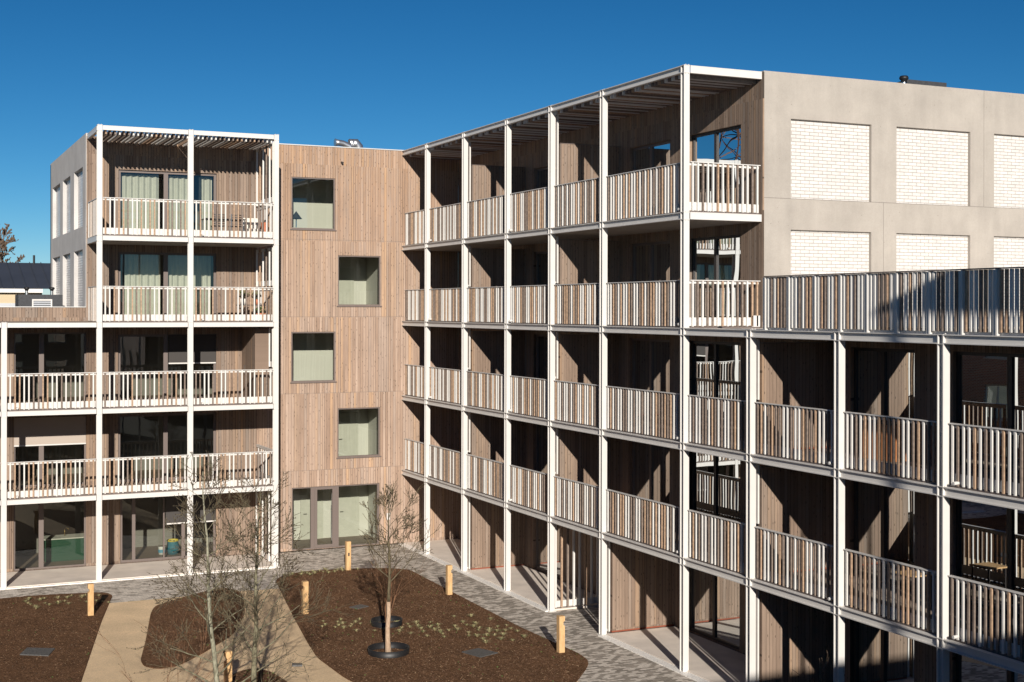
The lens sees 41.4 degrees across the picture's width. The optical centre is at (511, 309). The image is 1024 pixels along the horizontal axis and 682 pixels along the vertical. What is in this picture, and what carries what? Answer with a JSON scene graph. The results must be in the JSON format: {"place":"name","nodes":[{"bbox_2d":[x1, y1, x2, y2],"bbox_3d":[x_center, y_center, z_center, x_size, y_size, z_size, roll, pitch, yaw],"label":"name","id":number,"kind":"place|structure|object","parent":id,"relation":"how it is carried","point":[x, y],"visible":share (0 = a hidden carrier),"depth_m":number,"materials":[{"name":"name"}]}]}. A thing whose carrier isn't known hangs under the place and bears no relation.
{"place":"outdoors","nodes":[
{"label":"outdoors","id":0,"kind":"place"},
{"bbox_2d":[236,290,249,304],"bbox_3d":[-9.910,-0.469,50.035,0.478,0.601,0.644,0,0,32],"label":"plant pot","id":1,"kind":"object","parent":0,"point":[244,293],"visible":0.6,"depth_m":49.98,"materials":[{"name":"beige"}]},
{"bbox_2d":[248,291,260,304],"bbox_3d":[-9.502,-0.432,50.272,0.538,0.530,0.483,0,0,-25],"label":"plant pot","id":2,"kind":"object","parent":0,"point":[256,298],"visible":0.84,"depth_m":50.21,"materials":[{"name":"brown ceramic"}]},
{"bbox_2d":[81,588,578,681],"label":"path","id":3,"kind":"structure","parent":0,"point":[121,630],"depth_m":37.45,"materials":[{"name":"beige concrete"}]},
{"bbox_2d":[88,596,257,681],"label":"bare shrub","id":4,"kind":"object","parent":3,"relation":"on","point":[205,633],"visible":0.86,"depth_m":30.46,"materials":[{"name":"brown plant"}]},
{"bbox_2d":[129,451,319,681],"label":"young tree","id":5,"kind":"object","parent":3,"relation":"on","point":[210,630],"visible":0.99,"depth_m":29.80,"materials":[{"name":"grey plant"}]},
{"bbox_2d":[292,663,301,666],"bbox_3d":[-5.704,9.436,35.974,0.297,0.045,0.204,0,0,-3],"label":"drain cover","id":6,"kind":"object","parent":3,"relation":"on","point":[296,665],"visible":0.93,"depth_m":35.88,"materials":[{"name":"metal"}]},
{"bbox_2d":[0,544,695,681],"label":"pavement","id":7,"kind":"structure","parent":0,"point":[608,661],"depth_m":44.74,"materials":[{"name":"grey brick"}]},
{"bbox_2d":[0,592,111,681],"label":"planting bed","id":8,"kind":"object","parent":7,"relation":"on","point":[14,646],"visible":0.95,"depth_m":39.15,"materials":[{"name":"brown soil"}]},
{"bbox_2d":[20,647,54,655],"bbox_3d":[-13.036,9.424,37.246,0.961,0.045,0.775,0,0,5],"label":"drain cover","id":9,"kind":"object","parent":8,"relation":"on","point":[30,651],"visible":1,"depth_m":37.23,"materials":[{"name":"metal"}]},
{"bbox_2d":[87,583,93,615],"bbox_3d":[-12.988,8.957,41.766,0.170,1.000,0.170,0,0,-25],"label":"timber bollard","id":10,"kind":"object","parent":8,"relation":"on","point":[90,601],"visible":1,"depth_m":41.70,"materials":[{"name":"brown wood"}]},
{"bbox_2d":[8,575,582,681],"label":"seedlings","id":11,"kind":"object","parent":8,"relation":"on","point":[342,632],"visible":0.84,"depth_m":39.03,"materials":[{"name":"green plant"}]},
{"bbox_2d":[0,554,272,587],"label":"terrace","id":12,"kind":"structure","parent":7,"relation":"on","point":[70,575],"depth_m":48.58,"materials":[{"name":"concrete"}]},
{"bbox_2d":[0,567,274,589],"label":"pebble strip","id":13,"kind":"object","parent":7,"relation":"on","point":[117,579],"visible":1,"depth_m":47.15,"materials":[{"name":"grey gravel"}]},
{"bbox_2d":[141,588,244,668],"bbox_3d":[-9.521,9.462,40.748,2.856,0.060,10.137,0,0,-10],"label":"planting bed","id":14,"kind":"object","parent":7,"relation":"on","point":[148,657],"visible":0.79,"depth_m":39.92,"materials":[{"name":"brown soil"}]},
{"bbox_2d":[232,669,286,681],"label":"planting bed","id":15,"kind":"object","parent":7,"relation":"on","point":[264,674],"visible":0.65,"depth_m":34.82,"materials":[{"name":"brown soil"}]},
{"bbox_2d":[224,650,231,681],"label":"timber bollard","id":16,"kind":"object","parent":15,"relation":"on","point":[228,669],"visible":0.89,"depth_m":33.27,"materials":[{"name":"brown wood"}]},
{"bbox_2d":[176,471,353,681],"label":"young tree","id":17,"kind":"object","parent":15,"relation":"on","point":[253,649],"visible":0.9,"depth_m":31.42,"materials":[{"name":"brown plant"}]},
{"bbox_2d":[242,638,297,681],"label":"bare shrub","id":18,"kind":"object","parent":15,"relation":"on","point":[274,665],"visible":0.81,"depth_m":33.63,"materials":[{"name":"brown plant"}]},
{"bbox_2d":[277,568,587,681],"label":"planting bed","id":19,"kind":"object","parent":7,"relation":"on","point":[407,672],"visible":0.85,"depth_m":39.00,"materials":[{"name":"brown soil"}]},
{"bbox_2d":[0,568,584,681],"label":"bark chips","id":20,"kind":"object","parent":19,"relation":"on","point":[344,631],"visible":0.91,"depth_m":39.51,"materials":[{"name":"brown wood"}]},
{"bbox_2d":[302,581,307,613],"bbox_3d":[-6.420,8.953,42.042,0.170,1.030,0.170,0,0,-25],"label":"timber bollard","id":21,"kind":"object","parent":19,"relation":"on","point":[305,587],"visible":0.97,"depth_m":41.97,"materials":[{"name":"brown wood"}]},
{"bbox_2d":[345,541,350,569],"bbox_3d":[-5.937,8.938,49.089,0.170,1.060,0.176,0,0,-25],"label":"timber bollard","id":22,"kind":"object","parent":19,"relation":"on","point":[347,555],"visible":1,"depth_m":49.02,"materials":[{"name":"brown wood"}]},
{"bbox_2d":[349,604,368,608],"bbox_3d":[-4.846,9.438,42.950,0.381,0.045,0.498,0,0,41],"label":"drain cover","id":23,"kind":"object","parent":19,"relation":"on","point":[359,606],"visible":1,"depth_m":42.92,"materials":[{"name":"metal"}]},
{"bbox_2d":[371,616,402,627],"bbox_3d":[-3.747,9.362,40.566,0.948,0.180,0.948,0,0,-25],"label":"root ring","id":24,"kind":"object","parent":19,"relation":"on","point":[376,622],"visible":0.89,"depth_m":40.37,"materials":[{"name":"black plastic"}]},
{"bbox_2d":[368,642,409,657],"bbox_3d":[-3.388,9.363,37.208,1.154,0.180,1.154,0,0,-25],"label":"root ring","id":25,"kind":"object","parent":19,"relation":"on","point":[397,645],"visible":0.94,"depth_m":36.97,"materials":[{"name":"black plastic"}]},
{"bbox_2d":[359,478,442,651],"bbox_3d":[-3.035,7.053,37.067,2.327,4.853,2.734,0,0,-25],"label":"young tree","id":26,"kind":"object","parent":19,"relation":"on","point":[388,615],"visible":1,"depth_m":37.18,"materials":[{"name":"brown plant"}]},
{"bbox_2d":[369,549,434,622],"bbox_3d":[-3.356,8.056,40.643,1.660,2.786,2.533,0,0,11],"label":"bare shrub","id":27,"kind":"object","parent":19,"relation":"on","point":[385,566],"visible":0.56,"depth_m":40.59,"materials":[{"name":"brown plant"}]},
{"bbox_2d":[446,564,451,594],"bbox_3d":[-2.084,8.975,44.889,0.170,1.000,0.170,0,0,-25],"label":"timber bollard","id":28,"kind":"object","parent":19,"relation":"on","point":[448,580],"visible":1,"depth_m":44.82,"materials":[{"name":"brown wood"}]},
{"bbox_2d":[462,648,497,657],"bbox_3d":[-0.878,9.445,37.253,0.670,0.045,0.768,0,0,-43],"label":"drain cover","id":29,"kind":"object","parent":19,"relation":"on","point":[478,652],"visible":1,"depth_m":37.20,"materials":[{"name":"metal"}]},
{"bbox_2d":[557,615,564,652],"bbox_3d":[1.343,8.966,37.363,0.170,1.030,0.170,0,0,-25],"label":"timber bollard","id":30,"kind":"object","parent":19,"relation":"on","point":[560,635],"visible":1,"depth_m":37.29,"materials":[{"name":"brown wood"}]},
{"bbox_2d":[399,543,549,611],"bbox_3d":[-1.646,9.471,48.583,0.250,0.050,13.400,0,0,-25],"label":"pebble strip","id":31,"kind":"object","parent":7,"relation":"on","point":[510,593],"visible":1,"depth_m":47.09,"materials":[{"name":"grey gravel"}]},
{"bbox_2d":[405,539,598,610],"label":"terrace","id":32,"kind":"structure","parent":7,"relation":"on","point":[528,583],"depth_m":47.80,"materials":[{"name":"concrete"}]},
{"bbox_2d":[598,634,709,681],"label":"pebble strip","id":33,"kind":"object","parent":7,"relation":"on","point":[652,658],"visible":1,"depth_m":36.69,"materials":[{"name":"white gravel"}]},
{"bbox_2d":[607,626,745,681],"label":"terrace","id":34,"kind":"structure","parent":7,"relation":"on","point":[710,661],"depth_m":37.26,"materials":[{"name":"concrete"}]},
{"bbox_2d":[792,652,844,681],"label":"young tree","id":35,"kind":"object","parent":7,"relation":"on","point":[820,672],"visible":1,"depth_m":23.74,"materials":[{"name":"brown plant"}]},
{"bbox_2d":[0,0,1023,294],"label":"sky","id":36,"kind":"structure","parent":0,"point":[381,74],"materials":[{"name":"blue"}]},
{"bbox_2d":[467,326,1019,654],"bbox_3d":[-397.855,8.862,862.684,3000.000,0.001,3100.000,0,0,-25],"label":"ground","id":37,"kind":"structure","parent":0,"point":[675,626],"depth_m":40.78,"materials":[{"name":"grey concrete"}]},
{"bbox_2d":[0,224,18,262],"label":"bare tree","id":38,"kind":"object","parent":37,"relation":"on","point":[3,244],"visible":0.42,"depth_m":113.41,"materials":[{"name":"brown plant"}]},
{"bbox_2d":[15,254,24,262],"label":"bare tree","id":39,"kind":"object","parent":37,"relation":"on","point":[21,257],"visible":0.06,"depth_m":113.64,"materials":[{"name":"brown plant"}]},
{"bbox_2d":[0,255,49,306],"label":"background house","id":40,"kind":"structure","parent":37,"relation":"on","point":[18,277],"depth_m":72.20,"materials":[{"name":"beige"}]},
{"bbox_2d":[0,124,278,587],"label":"apartment building","id":41,"kind":"structure","parent":37,"relation":"on","point":[112,415],"depth_m":50.05,"materials":[{"name":"white paint"}]},
{"bbox_2d":[15,294,62,306],"bbox_3d":[-18.788,-0.063,53.813,1.650,1.020,1.530,0,0,-25],"label":"plant enclosure","id":42,"kind":"object","parent":41,"relation":"on","point":[38,300],"visible":0.59,"depth_m":53.16,"materials":[{"name":"grey metal"}]},
{"bbox_2d":[24,287,29,294],"bbox_3d":[-19.054,-0.724,53.211,0.220,0.300,0.214,0,0,-25],"label":"roof flue","id":43,"kind":"object","parent":42,"relation":"on","point":[26,290],"visible":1,"depth_m":53.16,"materials":[{"name":"silver metal"}]},
{"bbox_2d":[49,287,54,294],"bbox_3d":[-18.200,-0.722,53.605,0.220,0.300,0.214,0,0,-25],"label":"roof flue","id":44,"kind":"object","parent":42,"relation":"on","point":[51,290],"visible":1,"depth_m":53.55,"materials":[{"name":"silver metal"}]},
{"bbox_2d":[14,332,85,402],"bbox_3d":[-16.756,2.120,49.174,2.500,2.560,0.080,0,0,-25],"label":"window","id":45,"kind":"structure","parent":41,"relation":"in","point":[41,334],"depth_m":49.02,"materials":[{"name":"brown"}]},
{"bbox_2d":[14,416,85,486],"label":"window","id":46,"kind":"structure","parent":41,"relation":"in","point":[41,448],"depth_m":49.01,"materials":[{"name":"brown"}]},
{"bbox_2d":[14,501,85,570],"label":"window","id":47,"kind":"structure","parent":41,"relation":"in","point":[41,505],"depth_m":49.02,"materials":[{"name":"brown"}]},
{"bbox_2d":[44,527,83,561],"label":"kitchen island","id":48,"kind":"structure","parent":41,"relation":"in","point":[65,547],"depth_m":50.69,"materials":[{"name":"green"}]},
{"bbox_2d":[121,174,158,235],"bbox_3d":[-13.961,-3.845,50.789,1.430,2.400,0.120,0,0,-25],"label":"curtain","id":49,"kind":"object","parent":41,"relation":"hanging from","point":[139,186],"visible":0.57,"depth_m":50.81,"materials":[{"name":"white fabric"}]},
{"bbox_2d":[124,254,159,314],"bbox_3d":[-13.862,-0.830,50.837,1.300,2.430,0.120,0,0,-25],"label":"curtain","id":50,"kind":"object","parent":41,"relation":"hanging from","point":[142,270],"visible":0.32,"depth_m":50.86,"materials":[{"name":"white fabric"}]},
{"bbox_2d":[158,546,165,554],"bbox_3d":[-13.451,9.263,52.058,0.290,0.295,0.290,0,0,-25],"label":"paint bucket","id":51,"kind":"object","parent":41,"relation":"in","point":[160,550],"visible":0.76,"depth_m":51.94,"materials":[{"name":"white"}]},
{"bbox_2d":[118,252,215,319],"bbox_3d":[-12.942,-0.858,50.931,3.630,2.530,0.080,0,0,-25],"label":"window","id":52,"kind":"structure","parent":41,"relation":"in","point":[165,255],"depth_m":50.86,"materials":[{"name":"grey"}]},
{"bbox_2d":[118,334,215,399],"bbox_3d":[-12.947,2.172,50.931,3.630,2.470,0.080,0,0,-25],"label":"window","id":53,"kind":"structure","parent":41,"relation":"in","point":[165,336],"depth_m":50.85,"materials":[{"name":"grey"}]},
{"bbox_2d":[118,412,215,481],"bbox_3d":[-12.952,5.157,50.931,3.630,2.500,0.080,0,0,-25],"label":"window","id":54,"kind":"structure","parent":41,"relation":"in","point":[165,416],"depth_m":50.86,"materials":[{"name":"brown"}]},
{"bbox_2d":[119,170,215,235],"bbox_3d":[-12.937,-3.883,50.931,3.630,2.560,0.080,0,0,-25],"label":"window","id":55,"kind":"structure","parent":41,"relation":"in","point":[165,174],"depth_m":50.88,"materials":[{"name":"grey"}]},
{"bbox_2d":[120,496,215,562],"bbox_3d":[-12.921,8.117,50.947,3.550,2.560,0.080,0,0,-25],"label":"window","id":56,"kind":"structure","parent":41,"relation":"in","point":[133,559],"depth_m":50.72,"materials":[{"name":"grey"}]},
{"bbox_2d":[166,539,179,554],"bbox_3d":[-13.046,9.134,52.135,0.520,0.555,0.520,0,0,-25],"label":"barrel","id":57,"kind":"object","parent":41,"relation":"in","point":[172,543],"visible":0.94,"depth_m":51.95,"materials":[{"name":"teal plastic"}]},
{"bbox_2d":[168,176,187,236],"bbox_3d":[-12.645,-3.843,51.396,0.830,2.400,0.120,0,0,-25],"label":"curtain","id":58,"kind":"object","parent":41,"relation":"hanging from","point":[177,188],"visible":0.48,"depth_m":51.39,"materials":[{"name":"white fabric"}]},
{"bbox_2d":[168,255,210,317],"bbox_3d":[-12.296,-0.827,51.559,1.650,2.430,0.120,0,0,-25],"label":"curtain","id":59,"kind":"object","parent":41,"relation":"hanging from","point":[177,270],"visible":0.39,"depth_m":51.55,"materials":[{"name":"white fabric"}]},
{"bbox_2d":[199,177,211,236],"bbox_3d":[-11.723,-3.841,51.821,0.500,2.400,0.120,0,0,-25],"label":"curtain","id":60,"kind":"object","parent":41,"relation":"hanging from","point":[205,189],"visible":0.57,"depth_m":51.83,"materials":[{"name":"white fabric"}]},
{"bbox_2d":[210,214,224,236],"bbox_3d":[-10.709,-3.030,49.379,0.478,0.881,0.504,0,0,-25],"label":"chair","id":61,"kind":"object","parent":41,"relation":"on","point":[219,221],"visible":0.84,"depth_m":49.21,"materials":[{"name":"brown"}]},
{"bbox_2d":[201,218,244,237],"bbox_3d":[-10.679,-2.960,50.133,1.485,0.740,0.800,0,0,-25],"label":"table","id":62,"kind":"object","parent":41,"relation":"on","point":[206,219],"visible":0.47,"depth_m":50.10,"materials":[{"name":"brown"}]},
{"bbox_2d":[228,214,243,237],"bbox_3d":[-10.118,-3.029,49.651,0.478,0.881,0.504,0,0,-25],"label":"chair","id":63,"kind":"object","parent":41,"relation":"on","point":[235,221],"visible":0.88,"depth_m":49.41,"materials":[{"name":"brown"}]},
{"bbox_2d":[242,218,260,237],"bbox_3d":[-9.779,-3.013,50.945,0.600,0.850,0.720,0,0,-25],"label":"outdoor armchair","id":64,"kind":"object","parent":41,"relation":"on","point":[252,224],"visible":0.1,"depth_m":51.15,"materials":[{"name":"beige plastic"}]},
{"bbox_2d":[255,306,265,314],"bbox_3d":[-9.243,0.160,49.907,0.433,0.566,0.436,0,0,24],"label":"plant pot","id":65,"kind":"object","parent":41,"relation":"on","point":[260,311],"visible":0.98,"depth_m":49.81,"materials":[{"name":"brown ceramic"}]},
{"bbox_2d":[261,222,267,231],"bbox_3d":[-9.147,-2.897,50.124,0.280,0.620,0.280,0,0,-25],"label":"plant pot","id":66,"kind":"object","parent":41,"relation":"on","point":[264,226],"visible":0.6,"depth_m":50.01,"materials":[{"name":"brown ceramic"}]},
{"bbox_2d":[257,143,457,553],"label":"apartment building","id":67,"kind":"structure","parent":37,"relation":"on","point":[351,272],"depth_m":54.34,"materials":[{"name":"tan wood cladding"},{"name":"felt"},{"name":"glass"}]},
{"bbox_2d":[292,211,303,227],"bbox_3d":[-8.467,-3.251,53.356,0.600,1.230,0.480,0,0,-25],"label":"table lamp","id":68,"kind":"object","parent":67,"relation":"in","point":[296,216],"visible":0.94,"depth_m":53.24,"materials":[{"name":"paint"}]},
{"bbox_2d":[300,488,322,539],"bbox_3d":[-8.203,8.355,55.545,0.950,2.120,0.059,0,0,-25],"label":"inner door","id":69,"kind":"structure","parent":67,"relation":"in","point":[304,492],"depth_m":55.44,"materials":[{"name":"grey wood"}]},
{"bbox_2d":[290,177,336,230],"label":"window","id":70,"kind":"structure","parent":67,"relation":"in","point":[315,229],"depth_m":53.31,"materials":[{"name":"grey"}]},
{"bbox_2d":[290,332,336,382],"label":"window","id":71,"kind":"structure","parent":67,"relation":"in","point":[306,381],"depth_m":53.29,"materials":[{"name":"grey"}]},
{"bbox_2d":[315,487,335,547],"bbox_3d":[-7.365,8.191,53.418,0.850,2.350,0.146,0,0,-25],"label":"entrance door","id":72,"kind":"structure","parent":67,"relation":"in","point":[333,495],"depth_m":53.52,"materials":[{"name":"brown"}]},
{"bbox_2d":[334,139,352,146],"bbox_3d":[-7.200,-6.777,58.342,0.887,1.086,0.340,0,0,-25],"label":"roof duct","id":73,"kind":"object","parent":67,"relation":"on","point":[337,142],"visible":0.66,"depth_m":58.20,"materials":[{"name":"silver metal"}]},
{"bbox_2d":[339,268,353,303],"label":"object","id":74,"kind":"structure","parent":67,"relation":"in","point":[346,275],"depth_m":56.44,"materials":[{"name":"grey"}]},
{"bbox_2d":[339,413,357,455],"bbox_3d":[-6.822,5.357,56.145,0.950,2.120,0.123,0,0,-25],"label":"inner door","id":75,"kind":"structure","parent":67,"relation":"in","point":[348,422],"depth_m":56.16,"materials":[{"name":"grey wood"}]},
{"bbox_2d":[339,485,358,536],"bbox_3d":[-6.782,8.357,56.165,0.950,2.120,0.123,0,0,-25],"label":"inner door","id":76,"kind":"structure","parent":67,"relation":"in","point":[348,495],"depth_m":56.18,"materials":[{"name":"grey"}]},
{"bbox_2d":[348,139,362,147],"bbox_3d":[-6.762,-6.807,58.764,0.683,1.149,0.440,0,0,-25],"label":"roof duct","id":77,"kind":"object","parent":67,"relation":"on","point":[355,143],"visible":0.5,"depth_m":58.58,"materials":[{"name":"silver metal"}]},
{"bbox_2d":[336,407,380,458],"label":"window","id":78,"kind":"structure","parent":67,"relation":"in","point":[372,455],"depth_m":54.09,"materials":[{"name":"grey"}]},
{"bbox_2d":[337,255,381,306],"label":"window","id":79,"kind":"structure","parent":67,"relation":"in","point":[339,305],"depth_m":53.95,"materials":[{"name":"brown"}]},
{"bbox_2d":[401,64,1023,681],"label":"apartment building","id":80,"kind":"structure","parent":37,"relation":"on","point":[659,426],"depth_m":37.91,"materials":[{"name":"white paint"}]},
{"bbox_2d":[536,167,557,226],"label":"window","id":81,"kind":"structure","parent":80,"relation":"in","point":[541,173],"depth_m":48.89,"materials":[{"name":"brown"}]},
{"bbox_2d":[536,250,557,284],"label":"window","id":82,"kind":"structure","parent":80,"relation":"in","point":[541,257],"depth_m":48.88,"materials":[{"name":"brown glass"}]},
{"bbox_2d":[536,334,557,379],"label":"window","id":83,"kind":"structure","parent":80,"relation":"in","point":[541,340],"depth_m":48.87,"materials":[{"name":"brown glass"}]},
{"bbox_2d":[536,518,559,577],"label":"window","id":84,"kind":"structure","parent":80,"relation":"in","point":[541,525],"depth_m":48.77,"materials":[{"name":"brown"}]},
{"bbox_2d":[536,424,562,475],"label":"window","id":85,"kind":"structure","parent":80,"relation":"in","point":[541,430],"depth_m":48.86,"materials":[{"name":"brown glass"}]},
{"bbox_2d":[632,441,668,521],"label":"wall","id":86,"kind":"structure","parent":80,"relation":"in","point":[650,463],"depth_m":41.85,"materials":[{"name":"brown wood"}]},
{"bbox_2d":[632,240,669,316],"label":"window","id":87,"kind":"structure","parent":80,"relation":"in","point":[650,260],"depth_m":41.83,"materials":[{"name":"brown glass"}]},
{"bbox_2d":[632,338,669,422],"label":"window","id":88,"kind":"structure","parent":80,"relation":"in","point":[650,357],"depth_m":41.84,"materials":[{"name":"brown glass"}]},
{"bbox_2d":[633,140,669,214],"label":"window","id":89,"kind":"structure","parent":80,"relation":"in","point":[657,154],"depth_m":41.83,"materials":[{"name":"brown"}]},
{"bbox_2d":[690,568,739,649],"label":"window","id":90,"kind":"structure","parent":80,"relation":"in","point":[714,600],"depth_m":38.61,"materials":[{"name":"grey"}]},
{"bbox_2d":[691,452,739,539],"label":"window","id":91,"kind":"structure","parent":80,"relation":"in","point":[715,486],"depth_m":38.56,"materials":[{"name":"grey glass"}]},
{"bbox_2d":[692,341,739,432],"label":"window","id":92,"kind":"structure","parent":80,"relation":"in","point":[715,365],"depth_m":38.57,"materials":[{"name":"grey glass"}]},
{"bbox_2d":[692,125,740,212],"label":"window","id":93,"kind":"structure","parent":80,"relation":"in","point":[722,145],"depth_m":38.55,"materials":[{"name":"grey"}]},
{"bbox_2d":[692,234,740,316],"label":"window","id":94,"kind":"structure","parent":80,"relation":"in","point":[718,257],"depth_m":38.57,"materials":[{"name":"grey"}]},
{"bbox_2d":[853,620,913,681],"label":"window","id":95,"kind":"structure","parent":80,"relation":"in","point":[879,655],"depth_m":32.16,"materials":[{"name":"grey glass"}]},
{"bbox_2d":[854,347,913,457],"bbox_3d":[8.843,2.179,32.062,0.080,2.510,2.260,0,0,-25],"label":"window","id":96,"kind":"structure","parent":80,"relation":"in","point":[883,377],"depth_m":32.06,"materials":[{"name":"grey glass"}]},
{"bbox_2d":[854,481,913,588],"bbox_3d":[8.838,5.179,32.062,0.080,2.510,2.260,0,0,-25],"label":"window","id":97,"kind":"structure","parent":80,"relation":"in","point":[883,515],"depth_m":32.07,"materials":[{"name":"grey glass"}]},
{"bbox_2d":[763,267,1023,335],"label":"terrace fence","id":98,"kind":"object","parent":80,"relation":"on","point":[861,302],"visible":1,"depth_m":27.88,"materials":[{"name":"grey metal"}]},
{"bbox_2d":[899,75,908,82],"bbox_3d":[12.489,-6.858,43.196,0.297,1.155,0.290,0,0,-25],"label":"roof flue","id":99,"kind":"object","parent":80,"relation":"on","point":[903,78],"visible":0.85,"depth_m":43.10,"materials":[{"name":"silver metal"}]},
{"bbox_2d":[895,570,931,606],"bbox_3d":[8.799,6.119,29.611,0.600,0.720,0.600,0,0,-25],"label":"table","id":100,"kind":"object","parent":80,"relation":"on","point":[916,583],"visible":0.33,"depth_m":29.64,"materials":[{"name":"brown wood"}]},
{"bbox_2d":[897,79,946,86],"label":"roof unit","id":101,"kind":"structure","parent":80,"relation":"on","point":[929,83],"depth_m":43.60,"materials":[{"name":"grey metal"}]},
{"bbox_2d":[956,351,1023,473],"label":"window","id":102,"kind":"structure","parent":80,"relation":"in","point":[989,386],"depth_m":29.02,"materials":[{"name":"grey glass"}]},
{"bbox_2d":[956,499,1023,617],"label":"window","id":103,"kind":"structure","parent":80,"relation":"in","point":[989,538],"depth_m":29.02,"materials":[{"name":"grey"}]},
{"bbox_2d":[956,653,1023,681],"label":"window","id":104,"kind":"structure","parent":80,"relation":"in","point":[968,669],"depth_m":29.28,"materials":[{"name":"grey glass"}]},
{"bbox_2d":[858,420,911,461],"bbox_3d":[8.645,3.043,31.437,0.580,0.860,1.190,0,0,-25],"label":"wooden cabinet","id":105,"kind":"object","parent":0,"point":[886,440],"visible":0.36,"depth_m":31.10,"materials":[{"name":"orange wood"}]},
{"bbox_2d":[1011,603,1019,642],"bbox_3d":[10.509,6.106,25.664,1.000,0.750,1.900,0,0,-25],"label":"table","id":106,"kind":"object","parent":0,"point":[1012,605],"visible":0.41,"depth_m":26.29,"materials":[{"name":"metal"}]}
]}

